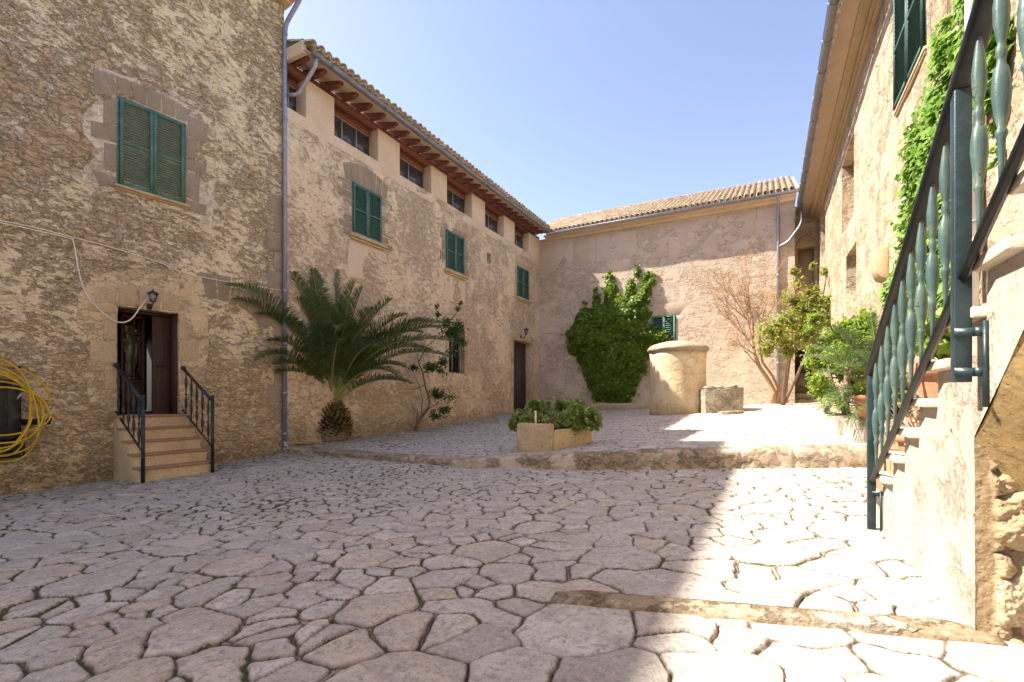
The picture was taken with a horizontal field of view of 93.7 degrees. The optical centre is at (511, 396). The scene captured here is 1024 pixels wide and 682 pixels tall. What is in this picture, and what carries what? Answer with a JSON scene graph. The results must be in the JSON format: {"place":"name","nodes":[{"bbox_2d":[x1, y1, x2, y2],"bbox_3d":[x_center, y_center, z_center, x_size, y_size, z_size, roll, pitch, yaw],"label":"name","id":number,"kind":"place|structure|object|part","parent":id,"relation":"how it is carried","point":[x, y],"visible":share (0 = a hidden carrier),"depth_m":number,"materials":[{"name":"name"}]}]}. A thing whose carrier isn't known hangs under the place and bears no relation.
{"place":"outdoors","nodes":[
{"label":"outdoors","id":0,"kind":"place"},
{"bbox_2d":[0,453,1023,681],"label":"pavement","id":1,"kind":"structure","parent":0,"point":[362,570],"depth_m":3.02,"materials":[{"name":"grey stone"}]},
{"bbox_2d":[112,363,214,482],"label":"entrance steps","id":2,"kind":"structure","parent":1,"relation":"on","point":[151,447],"depth_m":8.95,"materials":[{"name":"stone"}]},
{"bbox_2d":[160,536,220,547],"bbox_3d":[-2.797,1.273,4.201,0.454,0.059,0.312,0,0,21],"label":"stone","id":3,"kind":"object","parent":1,"relation":"on","point":[191,541],"visible":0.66,"depth_m":4.18,"materials":[{"name":"grey stone"}]},
{"bbox_2d":[59,415,842,635],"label":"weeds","id":4,"kind":"object","parent":1,"relation":"in","point":[477,479],"visible":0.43,"depth_m":5.21,"materials":[{"name":"green plant"}]},
{"bbox_2d":[281,444,897,470],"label":"kerb","id":5,"kind":"structure","parent":1,"relation":"on","point":[805,456],"depth_m":7.36,"materials":[{"name":"stone"}]},
{"bbox_2d":[549,590,1007,646],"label":"kerb beam","id":6,"kind":"structure","parent":1,"relation":"on","point":[945,631],"depth_m":2.21,"materials":[{"name":"stone"}]},
{"bbox_2d":[860,0,1023,643],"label":"staircase","id":7,"kind":"structure","parent":1,"relation":"on","point":[943,508],"depth_m":2.00,"materials":[{"name":"stone"}]},
{"bbox_2d":[894,435,903,450],"bbox_3d":[2.875,0.410,3.387,0.297,0.300,0.294,0,0,28],"label":"flower pot","id":8,"kind":"object","parent":7,"relation":"on","point":[899,440],"visible":0.12,"depth_m":3.39,"materials":[{"name":"ceramic"}]},
{"bbox_2d":[913,363,937,397],"bbox_3d":[2.667,-0.008,2.932,0.360,0.400,0.357,0,0,28],"label":"flower pot","id":9,"kind":"object","parent":7,"relation":"on","point":[928,388],"visible":0.11,"depth_m":2.91,"materials":[{"name":"ceramic"}]},
{"bbox_2d":[899,285,981,359],"bbox_3d":[2.675,-0.406,2.987,0.655,0.520,0.416,0,0,-28],"label":"potted plant","id":10,"kind":"object","parent":9,"relation":"in","point":[942,352],"visible":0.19,"depth_m":2.90,"materials":[{"name":"green plant"}]},
{"bbox_2d":[284,0,827,239],"label":"sky","id":11,"kind":"structure","parent":0,"point":[570,107],"materials":[{"name":"blue"}]},
{"bbox_2d":[294,402,879,459],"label":"terrace","id":12,"kind":"structure","parent":0,"point":[787,424],"depth_m":11.42,"materials":[{"name":"grey stone"}]},
{"bbox_2d":[223,265,456,441],"bbox_3d":[-4.255,-1.098,12.569,5.479,4.795,2.874,0,0,-23],"label":"palm","id":13,"kind":"object","parent":12,"relation":"on","point":[339,346],"visible":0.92,"depth_m":12.48,"materials":[{"name":"green plant"}]},
{"bbox_2d":[408,300,468,430],"bbox_3d":[-2.846,-1.016,15.716,2.962,4.412,0.894,0,0,3],"label":"citrus shrub","id":14,"kind":"object","parent":12,"relation":"on","point":[450,333],"visible":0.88,"depth_m":15.62,"materials":[{"name":"green plant"}]},
{"bbox_2d":[517,422,591,452],"bbox_3d":[0.838,0.838,9.241,0.721,0.711,1.438,0,0,44],"label":"stone planter","id":15,"kind":"object","parent":12,"relation":"on","point":[533,437],"visible":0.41,"depth_m":8.83,"materials":[{"name":"stone"}]},
{"bbox_2d":[507,395,602,434],"bbox_3d":[0.822,0.369,9.204,1.823,0.832,0.930,0,0,-1],"label":"planter shrub","id":16,"kind":"object","parent":15,"relation":"in","point":[577,415],"visible":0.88,"depth_m":9.06,"materials":[{"name":"green plant"}]},
{"bbox_2d":[594,403,649,409],"bbox_3d":[5.463,0.537,22.509,3.278,0.505,0.528,0,0,28],"label":"stone bench","id":17,"kind":"object","parent":12,"relation":"on","point":[615,406],"visible":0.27,"depth_m":22.40,"materials":[{"name":"beige stone"}]},
{"bbox_2d":[535,175,817,408],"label":"end house","id":18,"kind":"structure","parent":12,"relation":"on","point":[675,242],"depth_m":21.41,"materials":[{"name":"paint"}]},
{"bbox_2d":[561,264,673,402],"bbox_3d":[4.709,-2.892,22.550,5.554,6.654,1.012,0,0,28],"label":"ivy","id":19,"kind":"object","parent":18,"relation":"attached to","point":[608,341],"visible":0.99,"depth_m":22.39,"materials":[{"name":"green plant"}]},
{"bbox_2d":[649,315,675,363],"bbox_3d":[6.954,-2.594,21.975,1.266,2.237,0.341,0,0,28],"label":"window","id":20,"kind":"structure","parent":18,"relation":"in","point":[667,322],"depth_m":21.86,"materials":[{"name":"green wood"}]},
{"bbox_2d":[795,350,811,372],"bbox_3d":[12.584,-1.118,20.661,0.916,2.035,0.100,0,0,28],"label":"doorway","id":21,"kind":"structure","parent":18,"relation":"in","point":[798,359],"depth_m":20.70,"materials":[{"name":"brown wood"}]},
{"bbox_2d":[795,373,811,392],"bbox_3d":[12.529,-0.564,20.611,0.766,0.929,0.040,0,0,28],"label":"door panel","id":22,"kind":"structure","parent":18,"relation":"in","point":[800,387],"depth_m":20.62,"materials":[{"name":"wood"}]},
{"bbox_2d":[647,340,709,414],"bbox_3d":[6.069,-0.577,17.567,2.196,2.916,2.157,0,0,28],"label":"well","id":23,"kind":"object","parent":12,"relation":"on","point":[677,376],"visible":0.91,"depth_m":16.71,"materials":[{"name":"stone"}]},
{"bbox_2d":[699,387,742,413],"bbox_3d":[7.129,0.211,16.519,1.265,1.118,0.940,0,0,4],"label":"stone trough","id":24,"kind":"object","parent":12,"relation":"on","point":[715,400],"visible":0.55,"depth_m":16.07,"materials":[{"name":"beige stone"}]},
{"bbox_2d":[703,386,715,388],"bbox_3d":[6.661,-0.306,16.205,0.417,0.156,0.316,0,0,28],"label":"loose stone","id":25,"kind":"object","parent":24,"relation":"on","point":[709,387],"visible":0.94,"depth_m":16.08,"materials":[{"name":"beige stone"}]},
{"bbox_2d":[718,410,743,414],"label":"stone slab","id":26,"kind":"structure","parent":12,"relation":"on","point":[731,412],"depth_m":14.93,"materials":[{"name":"beige stone"}]},
{"bbox_2d":[692,237,816,403],"bbox_3d":[9.499,-3.102,18.977,4.630,6.729,2.833,0,0,28],"label":"bare shrub","id":27,"kind":"object","parent":12,"relation":"on","point":[775,395],"visible":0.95,"depth_m":18.96,"materials":[{"name":"brown plant"}]},
{"bbox_2d":[749,262,831,405],"bbox_3d":[9.991,-2.205,16.487,3.589,5.119,2.677,0,0,-39],"label":"tree","id":28,"kind":"object","parent":12,"relation":"on","point":[776,332],"visible":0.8,"depth_m":16.39,"materials":[{"name":"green plant"}]},
{"bbox_2d":[810,405,916,443],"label":"planter wall","id":29,"kind":"structure","parent":12,"relation":"on","point":[837,428],"depth_m":7.38,"materials":[{"name":"stone"}]},
{"bbox_2d":[798,305,876,414],"bbox_3d":[7.068,-0.864,9.977,2.374,2.647,1.722,0,0,-28],"label":"round bush","id":30,"kind":"object","parent":29,"relation":"on","point":[817,382],"visible":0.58,"depth_m":9.86,"materials":[{"name":"green plant"}]},
{"bbox_2d":[800,312,911,427],"bbox_3d":[5.354,-0.412,7.362,1.798,1.843,0.949,0,0,-6],"label":"palm","id":31,"kind":"object","parent":29,"relation":"on","point":[862,357],"visible":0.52,"depth_m":7.31,"materials":[{"name":"green plant"}]},
{"bbox_2d":[851,395,866,417],"bbox_3d":[5.248,0.143,7.131,0.339,0.340,0.336,0,0,28],"label":"flower pot","id":32,"kind":"object","parent":29,"relation":"on","point":[859,400],"visible":0.56,"depth_m":7.07,"materials":[{"name":"ceramic"}]},
{"bbox_2d":[851,376,866,394],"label":"potted plant","id":33,"kind":"object","parent":32,"relation":"in","point":[863,385],"visible":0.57,"depth_m":7.11,"materials":[{"name":"green plant"}]},
{"bbox_2d":[885,368,908,419],"bbox_3d":[6.154,-0.234,7.437,0.866,2.072,0.918,0,0,28],"label":"yucca clump","id":34,"kind":"object","parent":29,"relation":"in","point":[899,394],"visible":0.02,"depth_m":7.28,"materials":[{"name":"green plant"}]},
{"bbox_2d":[890,390,920,427],"bbox_3d":[2.863,0.123,3.399,0.340,0.342,0.376,0,0,-5],"label":"potted plant","id":35,"kind":"object","parent":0,"point":[917,415],"visible":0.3,"depth_m":3.41,"materials":[{"name":"green plant"}]},
{"label":"ground","id":36,"kind":"structure","parent":0,"visible":0},
{"bbox_2d":[0,0,301,495],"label":"tall house","id":37,"kind":"structure","parent":36,"relation":"on","point":[155,130],"depth_m":9.43,"materials":[{"name":"beige stone"}]},
{"bbox_2d":[0,379,24,458],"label":"hose cabinet","id":38,"kind":"object","parent":37,"relation":"attached to","point":[10,413],"visible":0.66,"depth_m":7.73,"materials":[{"name":"black plastic"}]},
{"bbox_3d":[-8.237,0.149,7.496,0.015,0.673,0.500,0,0,34],"label":"cabinet door","id":39,"kind":"part","parent":38,"relation":"part of","materials":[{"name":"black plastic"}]},
{"bbox_2d":[0,358,54,462],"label":"garden hose","id":40,"kind":"object","parent":37,"relation":"hanging from","point":[34,395],"visible":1,"depth_m":7.78,"materials":[{"name":"yellow rubber"}]},
{"bbox_2d":[0,222,183,322],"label":"lamp cable","id":41,"kind":"object","parent":37,"relation":"attached to","point":[72,239],"visible":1,"depth_m":8.56,"materials":[{"name":"beige plastic"}]},
{"bbox_2d":[120,313,144,413],"bbox_3d":[-7.714,-0.670,9.771,0.040,2.000,0.412,0,0,34],"label":"inner door","id":42,"kind":"structure","parent":37,"relation":"in","point":[132,333],"depth_m":9.75,"materials":[{"name":"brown wood"}]},
{"bbox_2d":[0,220,281,290],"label":"cable","id":43,"kind":"object","parent":37,"relation":"attached to","point":[123,251],"visible":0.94,"depth_m":9.00,"materials":[{"name":"beige plastic"}]},
{"bbox_2d":[114,95,189,209],"bbox_3d":[-7.131,-4.802,9.530,0.202,1.776,1.260,0,0,34],"label":"window","id":44,"kind":"structure","parent":37,"relation":"in","point":[152,194],"depth_m":9.47,"materials":[{"name":"green wood"}]},
{"bbox_2d":[146,289,159,309],"bbox_3d":[-7.045,-1.916,9.386,0.308,0.375,0.181,0,0,28],"label":"wall lamp","id":45,"kind":"object","parent":37,"relation":"attached to","point":[153,295],"visible":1,"depth_m":9.34,"materials":[{"name":"black metal"}]},
{"bbox_2d":[152,316,169,413],"bbox_3d":[-7.224,-0.655,9.890,0.104,1.990,0.310,0,0,34],"label":"door leaf","id":46,"kind":"structure","parent":37,"relation":"in","point":[160,325],"depth_m":9.89,"materials":[{"name":"brown wood"}]},
{"bbox_2d":[287,38,550,445],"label":"long wing","id":47,"kind":"structure","parent":36,"relation":"on","point":[410,216],"depth_m":15.38,"materials":[{"name":"beige stone"}]},
{"bbox_2d":[287,83,297,112],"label":"window","id":48,"kind":"structure","parent":47,"relation":"in","point":[292,102],"depth_m":12.30,"materials":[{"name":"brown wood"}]},
{"bbox_2d":[334,114,369,155],"bbox_3d":[-4.745,-7.543,13.963,0.044,0.825,1.664,0,0,28],"label":"window","id":49,"kind":"structure","parent":47,"relation":"in","point":[343,130],"depth_m":14.05,"materials":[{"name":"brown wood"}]},
{"bbox_2d":[348,181,386,250],"bbox_3d":[-4.317,-5.302,14.161,0.371,1.655,1.445,0,0,28],"label":"window","id":50,"kind":"structure","parent":47,"relation":"in","point":[366,204],"depth_m":14.08,"materials":[{"name":"green wood"}]},
{"bbox_2d":[400,157,423,188],"bbox_3d":[-3.516,-7.543,16.276,0.044,0.825,1.629,0,0,28],"label":"window","id":51,"kind":"structure","parent":47,"relation":"in","point":[408,171],"depth_m":16.42,"materials":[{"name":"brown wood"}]},
{"bbox_2d":[447,188,464,213],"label":"window","id":52,"kind":"structure","parent":47,"relation":"in","point":[453,199],"depth_m":18.73,"materials":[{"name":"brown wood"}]},
{"bbox_2d":[444,229,467,280],"bbox_3d":[-2.202,-5.348,18.142,0.371,1.648,1.474,0,0,28],"label":"window","id":53,"kind":"structure","parent":47,"relation":"in","point":[455,244],"depth_m":18.06,"materials":[{"name":"green wood"}]},
{"bbox_2d":[449,328,465,373],"bbox_3d":[-2.249,-1.763,18.321,0.440,1.769,1.070,0,0,28],"label":"window","id":54,"kind":"structure","parent":47,"relation":"in","point":[454,363],"depth_m":18.44,"materials":[{"name":"black glass"}]},
{"bbox_2d":[485,213,497,233],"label":"window","id":55,"kind":"structure","parent":47,"relation":"in","point":[491,223],"depth_m":21.18,"materials":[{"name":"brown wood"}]},
{"bbox_2d":[515,233,522,248],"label":"window","id":56,"kind":"structure","parent":47,"relation":"in","point":[518,239],"depth_m":23.49,"materials":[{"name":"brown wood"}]},
{"bbox_2d":[514,341,525,411],"bbox_3d":[0.248,-0.804,23.253,0.065,3.707,1.785,0,0,28],"label":"door leaf","id":57,"kind":"structure","parent":47,"relation":"in","point":[519,348],"depth_m":23.41,"materials":[{"name":"brown wood"}]},
{"bbox_2d":[516,265,531,304],"bbox_3d":[0.466,-5.384,23.166,0.371,1.658,1.510,0,0,28],"label":"window","id":58,"kind":"structure","parent":47,"relation":"in","point":[522,274],"depth_m":23.08,"materials":[{"name":"green wood"}]},
{"bbox_2d":[520,327,528,337],"bbox_3d":[0.603,-3.058,22.835,0.443,0.514,0.248,0,0,28],"label":"wall lamp","id":59,"kind":"object","parent":47,"relation":"attached to","point":[526,331],"visible":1,"depth_m":22.75,"materials":[{"name":"black metal"}]},
{"bbox_2d":[795,0,1023,421],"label":"house","id":60,"kind":"structure","parent":36,"relation":"on","point":[869,85],"depth_m":9.63,"materials":[{"name":"beige"}]},
{"bbox_2d":[893,0,926,116],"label":"window","id":61,"kind":"structure","parent":60,"relation":"in","point":[909,16],"depth_m":7.09,"materials":[{"name":"green wood"}]},
{"bbox_2d":[877,0,1015,358],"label":"vine","id":62,"kind":"object","parent":60,"relation":"attached to","point":[945,48],"visible":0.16,"depth_m":5.65,"materials":[{"name":"green plant"}]}
]}

